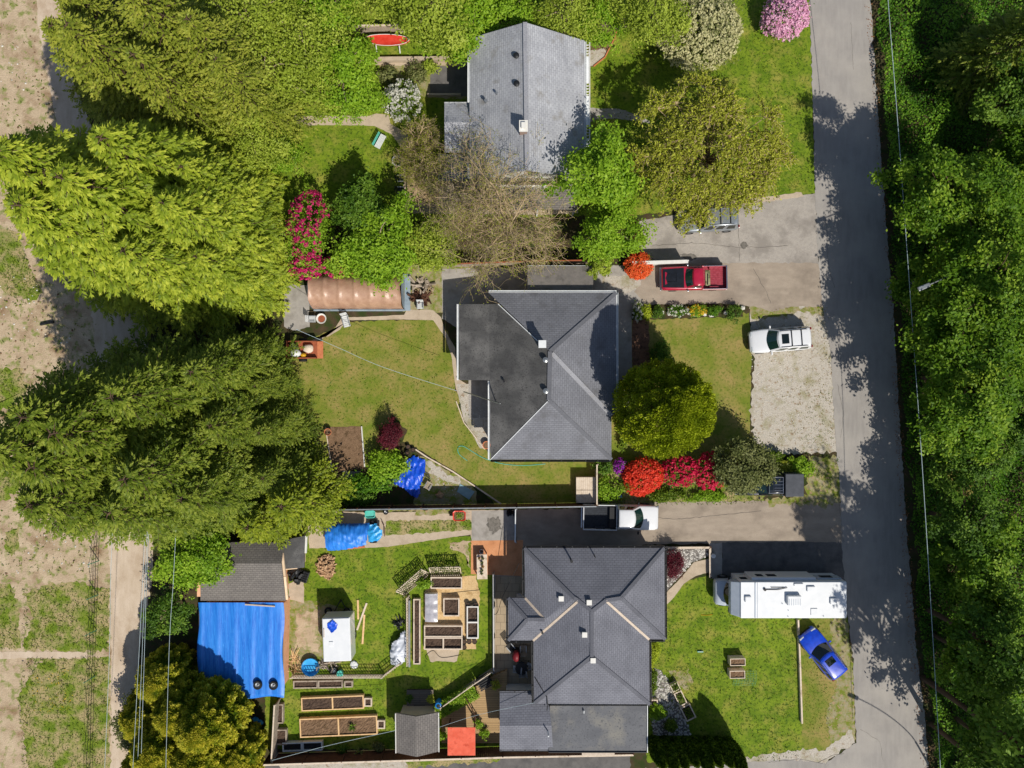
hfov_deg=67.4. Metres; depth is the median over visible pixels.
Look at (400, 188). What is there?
garden chair
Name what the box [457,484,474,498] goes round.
glass pane
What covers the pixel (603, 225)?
leafy tree
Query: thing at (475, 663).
lawn
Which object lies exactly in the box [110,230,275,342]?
cedar tree
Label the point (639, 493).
azalea
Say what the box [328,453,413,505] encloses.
flower bed
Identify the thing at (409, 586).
trellis
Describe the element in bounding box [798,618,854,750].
verge
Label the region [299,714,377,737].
raised bed
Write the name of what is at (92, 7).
olive conifer
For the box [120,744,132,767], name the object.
cypress tree
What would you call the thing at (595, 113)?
path
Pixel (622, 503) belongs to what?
verge plants
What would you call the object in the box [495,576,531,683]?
patio
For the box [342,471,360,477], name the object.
path
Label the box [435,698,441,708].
water barrel
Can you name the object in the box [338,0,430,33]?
fruit tree
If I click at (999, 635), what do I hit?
alder tree
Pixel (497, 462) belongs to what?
garden hose
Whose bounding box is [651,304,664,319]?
bed plant
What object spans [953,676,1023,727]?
alder tree
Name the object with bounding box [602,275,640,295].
gravel
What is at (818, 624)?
moss
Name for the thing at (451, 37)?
fruit tree
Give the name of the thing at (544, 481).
lawn
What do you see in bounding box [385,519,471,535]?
verge
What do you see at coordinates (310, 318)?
garden bench
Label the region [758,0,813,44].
rhododendron
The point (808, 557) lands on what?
driveway
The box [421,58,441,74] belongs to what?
green shrub
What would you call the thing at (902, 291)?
wood tree
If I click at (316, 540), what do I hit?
garden path
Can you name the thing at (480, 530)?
driveway
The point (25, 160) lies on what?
cedar tree
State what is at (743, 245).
manhole cover
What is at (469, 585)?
wood chip bed
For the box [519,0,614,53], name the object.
fruit tree
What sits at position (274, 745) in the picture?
fence
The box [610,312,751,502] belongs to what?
lawn
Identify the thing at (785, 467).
green shrub
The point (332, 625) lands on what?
tarp
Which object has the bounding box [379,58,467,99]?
terrace
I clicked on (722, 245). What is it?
road crack
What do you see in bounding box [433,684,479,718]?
hedge
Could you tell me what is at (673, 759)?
hedge conifer
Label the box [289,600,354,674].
gravel
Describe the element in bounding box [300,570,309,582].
crate
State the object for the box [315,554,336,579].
firewood pile
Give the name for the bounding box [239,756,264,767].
cypress tree
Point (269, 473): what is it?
fir tree
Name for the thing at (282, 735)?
planter box
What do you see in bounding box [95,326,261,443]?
fir tree
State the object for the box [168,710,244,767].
cypress tree
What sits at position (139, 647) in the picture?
power line
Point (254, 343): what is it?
fir tree
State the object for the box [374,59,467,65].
path
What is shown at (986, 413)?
maple tree
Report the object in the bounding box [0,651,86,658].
path
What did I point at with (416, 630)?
planter box
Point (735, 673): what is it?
trough planter
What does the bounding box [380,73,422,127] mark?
rhododendron
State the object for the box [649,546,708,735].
river stones
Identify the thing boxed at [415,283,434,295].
brush pile
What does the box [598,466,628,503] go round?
green shrub
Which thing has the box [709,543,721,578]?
driveway
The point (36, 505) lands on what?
fir tree
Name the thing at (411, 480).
tarp
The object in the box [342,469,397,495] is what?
green shrub
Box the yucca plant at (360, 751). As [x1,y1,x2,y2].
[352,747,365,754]
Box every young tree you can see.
[138,586,197,640]
[147,522,241,599]
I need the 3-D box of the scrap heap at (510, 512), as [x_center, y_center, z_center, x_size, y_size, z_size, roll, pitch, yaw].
[-0.066,10.001,59.852,0.773,0.401,0.692,0,90,0]
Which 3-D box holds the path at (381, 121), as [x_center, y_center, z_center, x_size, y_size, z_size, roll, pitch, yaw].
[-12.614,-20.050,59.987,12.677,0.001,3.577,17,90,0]
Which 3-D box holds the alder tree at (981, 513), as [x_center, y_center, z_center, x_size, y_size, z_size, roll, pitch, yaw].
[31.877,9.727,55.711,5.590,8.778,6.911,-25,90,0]
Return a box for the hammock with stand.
[365,34,409,52]
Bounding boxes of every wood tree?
[884,238,967,330]
[907,386,1020,471]
[921,501,1023,605]
[929,615,1023,702]
[946,580,1023,643]
[974,184,1023,270]
[980,119,1023,180]
[993,128,1023,199]
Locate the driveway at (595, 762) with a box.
[265,755,630,767]
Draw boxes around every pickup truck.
[581,502,658,534]
[659,264,727,291]
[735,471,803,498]
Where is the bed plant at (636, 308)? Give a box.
[632,300,644,323]
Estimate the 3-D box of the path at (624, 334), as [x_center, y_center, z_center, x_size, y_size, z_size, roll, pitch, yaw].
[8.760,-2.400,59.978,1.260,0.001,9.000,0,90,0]
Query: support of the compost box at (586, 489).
on the lawn at (544, 481)
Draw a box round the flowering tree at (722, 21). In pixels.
[642,0,748,86]
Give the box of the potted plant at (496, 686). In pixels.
[490,680,501,689]
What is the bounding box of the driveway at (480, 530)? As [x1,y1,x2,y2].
[472,510,516,540]
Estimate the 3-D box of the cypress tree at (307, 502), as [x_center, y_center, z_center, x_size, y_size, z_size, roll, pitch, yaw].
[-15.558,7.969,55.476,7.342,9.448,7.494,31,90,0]
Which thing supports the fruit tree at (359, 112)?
on the lawn at (432, 107)
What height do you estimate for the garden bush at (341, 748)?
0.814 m
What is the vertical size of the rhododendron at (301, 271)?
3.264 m
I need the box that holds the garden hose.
[458,446,541,465]
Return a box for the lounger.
[340,312,350,327]
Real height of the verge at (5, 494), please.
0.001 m
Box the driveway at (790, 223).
[639,193,818,263]
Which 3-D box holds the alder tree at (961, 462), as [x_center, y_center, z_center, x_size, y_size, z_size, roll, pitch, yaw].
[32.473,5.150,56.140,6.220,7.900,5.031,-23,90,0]
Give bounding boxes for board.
[705,270,709,285]
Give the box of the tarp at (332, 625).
[327,620,337,632]
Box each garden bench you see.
[305,315,316,322]
[416,300,423,308]
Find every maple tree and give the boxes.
[867,144,1023,266]
[893,212,1023,363]
[906,310,1023,455]
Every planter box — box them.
[277,727,287,744]
[278,702,284,723]
[293,679,318,688]
[318,679,343,687]
[344,680,353,687]
[413,598,420,663]
[649,698,657,706]
[669,680,679,692]
[673,689,686,706]
[679,701,695,721]
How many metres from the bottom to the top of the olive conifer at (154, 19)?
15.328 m
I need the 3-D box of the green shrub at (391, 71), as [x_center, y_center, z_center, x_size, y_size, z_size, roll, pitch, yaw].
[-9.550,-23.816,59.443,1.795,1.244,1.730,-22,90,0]
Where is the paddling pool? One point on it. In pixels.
(309, 666)
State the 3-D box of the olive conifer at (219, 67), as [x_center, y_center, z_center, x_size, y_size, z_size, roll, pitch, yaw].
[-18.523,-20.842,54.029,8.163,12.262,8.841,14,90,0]
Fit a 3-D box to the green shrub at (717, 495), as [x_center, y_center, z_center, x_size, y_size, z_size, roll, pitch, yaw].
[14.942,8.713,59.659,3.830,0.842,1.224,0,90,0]
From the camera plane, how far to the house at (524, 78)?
54.69 m
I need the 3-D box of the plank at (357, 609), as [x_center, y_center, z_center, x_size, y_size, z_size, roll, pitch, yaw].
[-12.015,17.610,59.960,0.140,0.050,1.500,-1,90,0]
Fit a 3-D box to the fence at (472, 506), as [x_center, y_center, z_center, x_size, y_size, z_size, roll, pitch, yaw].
[-3.870,9.375,59.045,20.612,1.910,0.171,-1,90,0]
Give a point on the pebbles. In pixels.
(752, 403)
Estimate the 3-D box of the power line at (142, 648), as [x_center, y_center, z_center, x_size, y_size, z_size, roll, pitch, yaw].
[-25.336,18.342,52.622,0.240,0.470,23.588,2,90,0]
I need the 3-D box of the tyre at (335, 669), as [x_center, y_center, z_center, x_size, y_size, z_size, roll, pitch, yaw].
[-13.903,22.305,59.895,0.680,0.210,0.673,0,90,0]
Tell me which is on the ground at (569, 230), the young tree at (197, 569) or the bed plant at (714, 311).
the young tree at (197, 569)
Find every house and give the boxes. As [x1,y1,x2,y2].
[438,22,589,186]
[457,290,617,461]
[499,546,666,755]
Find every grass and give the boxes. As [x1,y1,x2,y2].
[279,35,811,760]
[288,38,809,760]
[305,308,849,744]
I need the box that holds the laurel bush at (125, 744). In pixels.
[109,688,144,752]
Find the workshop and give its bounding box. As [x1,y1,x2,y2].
[197,535,307,600]
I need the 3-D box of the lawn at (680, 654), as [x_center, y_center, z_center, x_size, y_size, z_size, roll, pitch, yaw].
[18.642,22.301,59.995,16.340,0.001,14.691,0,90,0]
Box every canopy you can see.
[447,718,475,755]
[527,265,592,289]
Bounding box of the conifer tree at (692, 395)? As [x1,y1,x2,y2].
[611,357,717,459]
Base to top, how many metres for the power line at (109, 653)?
0.470 m
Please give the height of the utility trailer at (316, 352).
0.900 m
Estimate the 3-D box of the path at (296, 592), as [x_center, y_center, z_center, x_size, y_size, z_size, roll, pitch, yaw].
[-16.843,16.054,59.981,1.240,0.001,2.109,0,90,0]
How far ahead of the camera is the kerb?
59.98 m
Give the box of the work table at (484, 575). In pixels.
[477,553,486,578]
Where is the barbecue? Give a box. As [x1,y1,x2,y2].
[512,647,519,661]
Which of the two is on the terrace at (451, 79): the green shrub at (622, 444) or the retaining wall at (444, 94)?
the retaining wall at (444, 94)
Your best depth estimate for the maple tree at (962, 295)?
50.36 m
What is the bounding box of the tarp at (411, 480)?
[391,456,425,497]
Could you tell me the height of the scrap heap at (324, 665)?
0.682 m
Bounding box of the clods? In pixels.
[0,18,95,574]
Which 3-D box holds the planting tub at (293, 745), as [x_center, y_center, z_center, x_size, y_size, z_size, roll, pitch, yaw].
[-17.061,28.176,59.800,1.520,0.400,0.685,-2,90,0]
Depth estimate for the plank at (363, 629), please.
59.94 m
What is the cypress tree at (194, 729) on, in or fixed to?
on the ground at (569, 230)
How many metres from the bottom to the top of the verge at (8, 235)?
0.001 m
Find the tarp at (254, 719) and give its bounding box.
[249,717,262,724]
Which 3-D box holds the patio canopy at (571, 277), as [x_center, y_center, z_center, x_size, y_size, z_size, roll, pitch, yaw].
[3.625,-7.913,58.625,4.958,2.750,2.017,0,90,0]
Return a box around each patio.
[403,169,577,214]
[441,265,648,326]
[469,380,489,417]
[471,540,522,575]
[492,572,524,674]
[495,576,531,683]
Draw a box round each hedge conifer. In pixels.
[648,734,667,767]
[659,734,680,767]
[670,736,689,767]
[681,735,700,767]
[692,735,714,767]
[702,735,724,767]
[713,735,734,767]
[722,736,747,767]
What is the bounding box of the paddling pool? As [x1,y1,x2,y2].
[301,658,318,675]
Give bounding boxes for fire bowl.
[316,313,325,323]
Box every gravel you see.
[280,762,407,767]
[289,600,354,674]
[294,609,321,652]
[413,456,476,509]
[426,461,460,483]
[456,384,487,447]
[587,48,605,65]
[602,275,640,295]
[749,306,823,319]
[749,306,836,454]
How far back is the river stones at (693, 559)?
59.98 m
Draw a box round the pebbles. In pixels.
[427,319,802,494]
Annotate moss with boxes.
[759,307,833,451]
[799,392,839,726]
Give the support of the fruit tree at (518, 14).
on the lawn at (432, 107)
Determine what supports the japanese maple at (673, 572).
on the river stones at (693, 559)
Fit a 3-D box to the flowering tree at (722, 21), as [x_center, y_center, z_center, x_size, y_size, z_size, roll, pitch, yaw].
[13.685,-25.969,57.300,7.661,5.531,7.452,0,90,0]
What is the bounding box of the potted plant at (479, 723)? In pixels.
[472,719,483,729]
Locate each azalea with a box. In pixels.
[613,457,626,475]
[620,456,664,492]
[621,251,653,279]
[623,484,651,496]
[661,454,699,490]
[691,450,722,490]
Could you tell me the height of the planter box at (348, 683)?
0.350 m
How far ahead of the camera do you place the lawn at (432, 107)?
60.00 m
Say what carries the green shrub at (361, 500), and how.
on the flower bed at (397, 495)
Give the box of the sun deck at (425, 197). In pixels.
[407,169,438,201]
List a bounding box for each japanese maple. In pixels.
[376,414,403,452]
[667,548,685,583]
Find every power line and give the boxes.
[105,533,112,754]
[133,541,144,760]
[138,547,146,748]
[141,534,148,752]
[166,536,175,748]
[274,730,395,759]
[296,329,455,390]
[441,703,531,726]
[888,2,940,767]
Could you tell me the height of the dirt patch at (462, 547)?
0.001 m
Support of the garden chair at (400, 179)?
on the lawn at (432, 107)
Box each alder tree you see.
[920,675,1023,767]
[921,471,1010,564]
[924,588,1023,710]
[925,438,1016,495]
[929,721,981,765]
[947,703,1023,767]
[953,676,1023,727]
[968,53,1023,128]
[1003,386,1023,457]
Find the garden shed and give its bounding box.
[395,705,438,756]
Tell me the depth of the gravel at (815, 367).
59.99 m
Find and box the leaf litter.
[865,3,933,767]
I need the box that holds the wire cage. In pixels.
[733,671,756,684]
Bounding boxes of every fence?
[83,531,99,767]
[262,746,633,765]
[271,697,280,762]
[337,502,596,510]
[345,24,403,33]
[439,668,493,709]
[441,258,595,267]
[492,571,494,671]
[595,464,598,505]
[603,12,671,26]
[632,260,688,265]
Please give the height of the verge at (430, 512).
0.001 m
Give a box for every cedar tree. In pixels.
[0,122,154,302]
[2,182,190,337]
[45,153,208,300]
[50,213,205,335]
[86,116,271,202]
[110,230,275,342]
[149,179,303,298]
[171,148,292,238]
[186,242,301,327]
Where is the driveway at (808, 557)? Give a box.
[722,542,847,609]
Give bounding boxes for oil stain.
[486,517,501,533]
[680,254,696,260]
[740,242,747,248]
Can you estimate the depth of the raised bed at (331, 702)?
59.67 m
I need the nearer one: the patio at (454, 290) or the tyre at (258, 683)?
the tyre at (258, 683)
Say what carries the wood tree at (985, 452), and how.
on the ground at (569, 230)
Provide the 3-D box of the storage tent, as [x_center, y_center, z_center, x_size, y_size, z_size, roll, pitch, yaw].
[-11.716,-7.124,58.977,7.557,2.046,2.887,0,90,0]
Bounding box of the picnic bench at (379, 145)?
[372,131,386,149]
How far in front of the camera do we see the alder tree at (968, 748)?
53.93 m
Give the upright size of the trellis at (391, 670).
1.010 m
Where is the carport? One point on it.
(558, 205)
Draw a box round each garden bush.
[336,743,348,753]
[371,741,384,752]
[647,338,671,360]
[648,702,667,721]
[663,717,677,732]
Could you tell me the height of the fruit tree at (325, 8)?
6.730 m
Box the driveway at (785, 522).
[517,500,841,547]
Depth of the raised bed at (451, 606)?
59.70 m
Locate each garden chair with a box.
[394,174,404,183]
[394,185,403,193]
[423,481,432,490]
[505,643,514,652]
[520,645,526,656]
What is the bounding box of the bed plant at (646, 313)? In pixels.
[643,303,651,323]
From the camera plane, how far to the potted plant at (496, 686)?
59.13 m
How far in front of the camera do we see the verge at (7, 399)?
59.99 m
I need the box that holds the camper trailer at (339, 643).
[322,599,356,661]
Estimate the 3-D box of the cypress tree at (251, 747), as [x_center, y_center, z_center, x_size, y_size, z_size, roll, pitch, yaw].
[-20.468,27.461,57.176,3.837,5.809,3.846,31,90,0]
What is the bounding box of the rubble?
[0,45,89,572]
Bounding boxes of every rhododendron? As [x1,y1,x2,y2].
[284,182,339,279]
[287,250,323,280]
[320,255,352,279]
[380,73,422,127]
[757,16,768,37]
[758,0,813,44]
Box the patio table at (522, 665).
[515,661,527,674]
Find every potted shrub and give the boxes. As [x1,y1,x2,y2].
[405,694,413,703]
[425,694,434,703]
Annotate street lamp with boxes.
[908,277,945,290]
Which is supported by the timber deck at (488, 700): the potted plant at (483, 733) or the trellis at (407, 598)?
the potted plant at (483, 733)
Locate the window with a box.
[818,575,832,577]
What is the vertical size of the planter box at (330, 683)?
0.350 m
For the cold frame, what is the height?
0.562 m
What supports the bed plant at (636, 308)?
on the flower bed at (666, 308)
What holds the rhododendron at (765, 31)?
on the lawn at (432, 107)
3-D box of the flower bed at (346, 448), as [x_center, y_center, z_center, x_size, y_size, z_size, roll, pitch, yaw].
[-13.021,5.090,59.986,3.059,0.001,3.616,0,90,0]
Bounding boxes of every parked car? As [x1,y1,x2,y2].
[677,207,739,234]
[747,326,812,354]
[797,626,847,680]
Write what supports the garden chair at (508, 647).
on the patio at (503, 658)
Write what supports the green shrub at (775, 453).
on the ground at (569, 230)
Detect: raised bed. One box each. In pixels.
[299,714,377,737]
[301,693,364,710]
[364,697,371,706]
[377,719,384,728]
[424,624,462,636]
[424,637,462,649]
[431,576,461,588]
[443,597,459,615]
[467,605,478,638]
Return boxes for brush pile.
[288,648,302,675]
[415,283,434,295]
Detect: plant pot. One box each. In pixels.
[324,428,330,435]
[483,441,487,448]
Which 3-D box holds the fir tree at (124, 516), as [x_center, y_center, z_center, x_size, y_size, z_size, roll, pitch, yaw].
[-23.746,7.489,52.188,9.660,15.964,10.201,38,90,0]
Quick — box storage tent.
[307,274,409,310]
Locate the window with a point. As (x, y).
(822, 576)
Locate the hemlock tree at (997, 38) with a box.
[923,5,1023,124]
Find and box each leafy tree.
[324,188,422,297]
[329,167,390,234]
[402,210,461,275]
[541,113,649,212]
[571,195,658,265]
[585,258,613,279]
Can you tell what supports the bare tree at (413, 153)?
on the lawn at (432, 107)
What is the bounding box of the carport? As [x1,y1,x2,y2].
[467,185,576,216]
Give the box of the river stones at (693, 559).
[667,546,707,589]
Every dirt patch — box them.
[427,650,458,661]
[447,540,470,566]
[668,669,692,689]
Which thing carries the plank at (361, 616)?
on the lawn at (475, 663)
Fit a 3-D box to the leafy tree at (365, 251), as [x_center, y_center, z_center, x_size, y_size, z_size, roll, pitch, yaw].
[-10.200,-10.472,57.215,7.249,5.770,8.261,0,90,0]
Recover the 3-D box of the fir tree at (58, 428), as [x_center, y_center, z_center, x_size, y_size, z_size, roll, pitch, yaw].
[-24.600,2.423,50.809,11.364,18.781,12.001,1,90,0]
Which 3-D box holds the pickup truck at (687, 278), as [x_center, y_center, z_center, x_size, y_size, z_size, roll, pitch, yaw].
[14.040,-8.161,59.210,5.200,1.580,2.136,-1,90,0]
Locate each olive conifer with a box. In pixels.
[39,14,141,125]
[53,0,142,111]
[55,10,205,133]
[116,0,236,116]
[120,40,239,152]
[174,7,304,160]
[204,46,318,167]
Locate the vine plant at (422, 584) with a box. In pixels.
[416,577,433,590]
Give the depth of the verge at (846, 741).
59.99 m
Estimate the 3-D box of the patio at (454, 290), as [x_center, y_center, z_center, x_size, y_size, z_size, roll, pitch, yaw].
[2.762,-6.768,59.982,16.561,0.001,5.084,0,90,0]
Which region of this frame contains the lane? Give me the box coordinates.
[37,0,152,767]
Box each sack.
[291,349,300,356]
[350,661,357,668]
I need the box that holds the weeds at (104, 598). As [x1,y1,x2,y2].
[0,240,108,767]
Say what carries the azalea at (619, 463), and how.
on the lawn at (712, 334)
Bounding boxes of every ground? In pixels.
[0,0,111,767]
[63,0,1023,767]
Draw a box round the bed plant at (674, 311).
[666,303,688,317]
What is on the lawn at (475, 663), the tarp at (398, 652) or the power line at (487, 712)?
the tarp at (398, 652)
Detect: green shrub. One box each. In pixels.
[338,491,379,507]
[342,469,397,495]
[365,445,412,486]
[376,64,400,84]
[404,58,426,84]
[411,106,424,121]
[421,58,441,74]
[590,462,612,474]
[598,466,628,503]
[619,415,626,452]
[646,486,689,502]
[682,489,728,503]
[765,450,785,463]
[776,459,793,471]
[786,455,819,477]
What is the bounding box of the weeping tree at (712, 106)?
[624,64,800,237]
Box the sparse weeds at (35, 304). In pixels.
[0,0,111,576]
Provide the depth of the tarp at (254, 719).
59.84 m
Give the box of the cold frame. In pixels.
[425,592,437,621]
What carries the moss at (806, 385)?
on the gravel at (815, 367)
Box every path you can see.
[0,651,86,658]
[277,113,419,166]
[289,581,303,602]
[308,510,487,547]
[312,309,465,395]
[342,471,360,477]
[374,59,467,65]
[590,108,649,122]
[618,296,631,406]
[667,559,708,603]
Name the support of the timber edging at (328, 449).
on the flower bed at (346, 448)
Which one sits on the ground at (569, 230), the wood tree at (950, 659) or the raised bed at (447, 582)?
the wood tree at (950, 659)
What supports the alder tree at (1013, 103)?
on the ground at (569, 230)
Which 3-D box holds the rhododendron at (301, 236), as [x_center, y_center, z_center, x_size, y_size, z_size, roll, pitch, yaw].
[-15.120,-11.579,57.835,4.155,4.463,7.564,0,90,0]
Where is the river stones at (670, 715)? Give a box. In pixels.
[651,669,689,735]
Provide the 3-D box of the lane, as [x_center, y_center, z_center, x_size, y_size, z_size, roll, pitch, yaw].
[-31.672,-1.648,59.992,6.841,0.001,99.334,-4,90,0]
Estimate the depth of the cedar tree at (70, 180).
45.08 m
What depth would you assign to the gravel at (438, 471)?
59.98 m
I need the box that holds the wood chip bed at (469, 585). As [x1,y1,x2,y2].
[423,575,479,648]
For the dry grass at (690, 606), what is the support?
on the ground at (569, 230)
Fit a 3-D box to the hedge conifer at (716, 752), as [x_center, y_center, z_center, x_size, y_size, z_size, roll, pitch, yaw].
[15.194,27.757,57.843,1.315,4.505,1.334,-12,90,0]
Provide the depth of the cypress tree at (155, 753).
53.15 m
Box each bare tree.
[390,110,463,201]
[405,114,584,306]
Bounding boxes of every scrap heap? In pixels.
[287,568,303,584]
[316,657,339,672]
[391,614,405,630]
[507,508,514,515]
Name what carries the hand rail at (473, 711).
on the timber deck at (488, 700)
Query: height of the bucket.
0.400 m
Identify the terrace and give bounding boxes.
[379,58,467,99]
[430,66,467,96]
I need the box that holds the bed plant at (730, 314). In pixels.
[725,303,742,323]
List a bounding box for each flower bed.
[326,426,364,471]
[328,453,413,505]
[587,27,614,66]
[632,305,742,319]
[632,319,649,375]
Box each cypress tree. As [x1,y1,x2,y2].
[118,691,152,742]
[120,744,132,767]
[128,720,175,767]
[134,642,197,704]
[150,667,215,737]
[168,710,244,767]
[173,674,255,756]
[217,718,267,767]
[233,496,312,549]
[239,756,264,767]
[263,441,357,536]
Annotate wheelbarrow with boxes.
[449,511,469,520]
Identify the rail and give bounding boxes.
[408,598,410,666]
[465,698,475,727]
[796,619,802,723]
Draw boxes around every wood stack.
[407,289,431,309]
[408,276,435,294]
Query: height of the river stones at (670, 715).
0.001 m
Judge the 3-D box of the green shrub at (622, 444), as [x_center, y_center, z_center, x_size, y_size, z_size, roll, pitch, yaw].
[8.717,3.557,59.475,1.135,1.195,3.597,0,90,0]
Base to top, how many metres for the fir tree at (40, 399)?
19.157 m
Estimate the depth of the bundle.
59.15 m
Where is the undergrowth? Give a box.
[875,0,1023,767]
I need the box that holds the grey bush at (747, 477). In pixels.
[709,432,787,502]
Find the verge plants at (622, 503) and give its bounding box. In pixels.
[386,455,839,534]
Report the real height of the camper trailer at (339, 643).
2.330 m
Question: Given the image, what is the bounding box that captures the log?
[40,320,53,325]
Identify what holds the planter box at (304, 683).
on the lawn at (475, 663)
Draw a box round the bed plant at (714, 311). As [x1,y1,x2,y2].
[706,305,723,316]
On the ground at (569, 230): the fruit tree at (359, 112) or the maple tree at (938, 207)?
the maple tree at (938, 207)
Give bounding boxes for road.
[690,759,825,767]
[809,0,928,767]
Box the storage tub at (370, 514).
[365,510,374,517]
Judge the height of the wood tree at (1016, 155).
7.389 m
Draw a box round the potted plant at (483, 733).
[478,728,490,740]
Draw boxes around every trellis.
[290,674,383,678]
[380,662,400,678]
[396,568,429,595]
[406,595,409,666]
[427,565,462,575]
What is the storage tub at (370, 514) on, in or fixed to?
on the garden path at (316, 540)
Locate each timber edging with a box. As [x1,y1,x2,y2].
[325,427,332,471]
[361,426,364,466]
[415,449,501,503]
[456,401,484,449]
[593,32,616,66]
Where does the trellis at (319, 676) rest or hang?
on the lawn at (475, 663)
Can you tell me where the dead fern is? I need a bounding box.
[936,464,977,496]
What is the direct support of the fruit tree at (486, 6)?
on the lawn at (432, 107)
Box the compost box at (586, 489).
[576,476,595,502]
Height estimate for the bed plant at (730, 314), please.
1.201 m
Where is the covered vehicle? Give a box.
[325,520,384,550]
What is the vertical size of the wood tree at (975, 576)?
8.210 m
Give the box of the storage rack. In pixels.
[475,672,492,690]
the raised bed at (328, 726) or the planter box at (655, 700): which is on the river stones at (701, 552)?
the planter box at (655, 700)
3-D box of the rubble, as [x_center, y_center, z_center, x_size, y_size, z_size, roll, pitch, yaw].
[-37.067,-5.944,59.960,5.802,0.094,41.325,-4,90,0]
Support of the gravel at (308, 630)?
on the gravel at (297, 607)
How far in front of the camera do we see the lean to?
57.77 m
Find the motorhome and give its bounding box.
[713,571,846,617]
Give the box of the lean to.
[197,597,289,698]
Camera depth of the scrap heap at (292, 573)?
59.70 m
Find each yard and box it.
[284,285,309,330]
[403,265,490,312]
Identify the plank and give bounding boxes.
[356,603,367,629]
[357,600,358,618]
[362,615,364,643]
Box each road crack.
[658,511,755,518]
[659,242,786,247]
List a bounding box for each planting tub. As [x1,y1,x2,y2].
[282,740,302,751]
[302,739,323,750]
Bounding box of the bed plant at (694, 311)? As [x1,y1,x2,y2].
[687,303,706,317]
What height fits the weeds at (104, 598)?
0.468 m
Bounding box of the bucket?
[337,670,343,676]
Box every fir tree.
[0,348,187,506]
[4,327,189,459]
[12,470,168,551]
[15,418,172,509]
[37,337,216,481]
[93,444,246,550]
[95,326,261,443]
[106,407,277,528]
[167,444,279,537]
[179,324,304,411]
[199,387,301,460]
[221,323,287,374]
[248,361,305,406]
[251,397,323,453]
[252,433,327,495]
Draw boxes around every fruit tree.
[187,0,309,60]
[204,108,297,177]
[206,2,327,136]
[241,0,359,105]
[257,129,309,177]
[262,34,349,128]
[289,0,375,39]
[307,26,383,130]
[334,70,391,125]
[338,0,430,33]
[383,0,489,67]
[411,0,492,68]
[449,0,513,46]
[478,0,541,33]
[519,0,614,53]
[571,0,636,56]
[595,0,698,53]
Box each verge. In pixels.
[0,229,42,302]
[0,367,29,409]
[0,469,19,500]
[0,583,20,649]
[4,527,18,556]
[16,656,111,767]
[22,581,111,652]
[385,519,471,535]
[388,509,452,515]
[598,471,764,503]
[746,730,854,763]
[765,455,840,509]
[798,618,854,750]
[826,618,855,746]
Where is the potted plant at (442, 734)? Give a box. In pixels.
[439,731,446,740]
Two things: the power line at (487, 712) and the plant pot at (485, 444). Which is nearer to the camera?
the power line at (487, 712)
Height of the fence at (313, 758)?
1.860 m
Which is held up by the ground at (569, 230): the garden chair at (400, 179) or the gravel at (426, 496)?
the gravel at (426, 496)
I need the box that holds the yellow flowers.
[31,670,72,710]
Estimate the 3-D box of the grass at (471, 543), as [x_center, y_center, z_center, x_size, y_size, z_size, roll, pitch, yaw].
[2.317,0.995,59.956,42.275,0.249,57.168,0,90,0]
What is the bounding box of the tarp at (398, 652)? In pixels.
[390,630,405,665]
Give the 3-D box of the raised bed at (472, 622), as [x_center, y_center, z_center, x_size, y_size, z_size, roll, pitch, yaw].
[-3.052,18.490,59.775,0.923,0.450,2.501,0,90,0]
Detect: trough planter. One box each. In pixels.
[727,655,745,665]
[727,667,744,678]
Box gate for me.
[514,508,516,542]
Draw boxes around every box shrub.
[651,642,661,667]
[652,668,657,696]
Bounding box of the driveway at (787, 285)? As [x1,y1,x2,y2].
[621,262,822,311]
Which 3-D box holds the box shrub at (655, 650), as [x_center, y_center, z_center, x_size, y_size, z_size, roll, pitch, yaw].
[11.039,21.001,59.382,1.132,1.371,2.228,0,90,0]
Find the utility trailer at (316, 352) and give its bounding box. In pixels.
[286,338,322,361]
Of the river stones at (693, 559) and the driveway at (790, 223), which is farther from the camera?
the driveway at (790, 223)
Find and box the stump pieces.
[435,490,443,497]
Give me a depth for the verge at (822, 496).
59.98 m
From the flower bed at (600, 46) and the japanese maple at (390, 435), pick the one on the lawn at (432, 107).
the flower bed at (600, 46)
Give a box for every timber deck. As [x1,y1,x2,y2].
[400,689,433,712]
[442,669,506,742]
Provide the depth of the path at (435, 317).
59.99 m
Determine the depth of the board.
59.26 m
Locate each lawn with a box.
[247,0,814,226]
[265,535,499,749]
[285,320,602,509]
[406,754,499,767]
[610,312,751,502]
[646,576,854,762]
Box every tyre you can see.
[253,680,261,689]
[269,681,277,689]
[329,666,337,674]
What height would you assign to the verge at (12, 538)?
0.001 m
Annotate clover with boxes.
[295,38,810,760]
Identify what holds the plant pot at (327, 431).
on the flower bed at (346, 448)
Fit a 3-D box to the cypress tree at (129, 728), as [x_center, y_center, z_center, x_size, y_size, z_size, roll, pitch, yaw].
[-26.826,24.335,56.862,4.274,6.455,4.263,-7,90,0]
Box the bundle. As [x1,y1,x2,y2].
[303,344,312,352]
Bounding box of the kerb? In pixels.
[711,192,803,207]
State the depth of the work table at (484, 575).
59.23 m
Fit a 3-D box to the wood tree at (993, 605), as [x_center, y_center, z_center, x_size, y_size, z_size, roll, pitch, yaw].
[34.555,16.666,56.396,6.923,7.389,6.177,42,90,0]
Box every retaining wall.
[377,56,448,62]
[428,93,460,96]
[649,545,711,577]

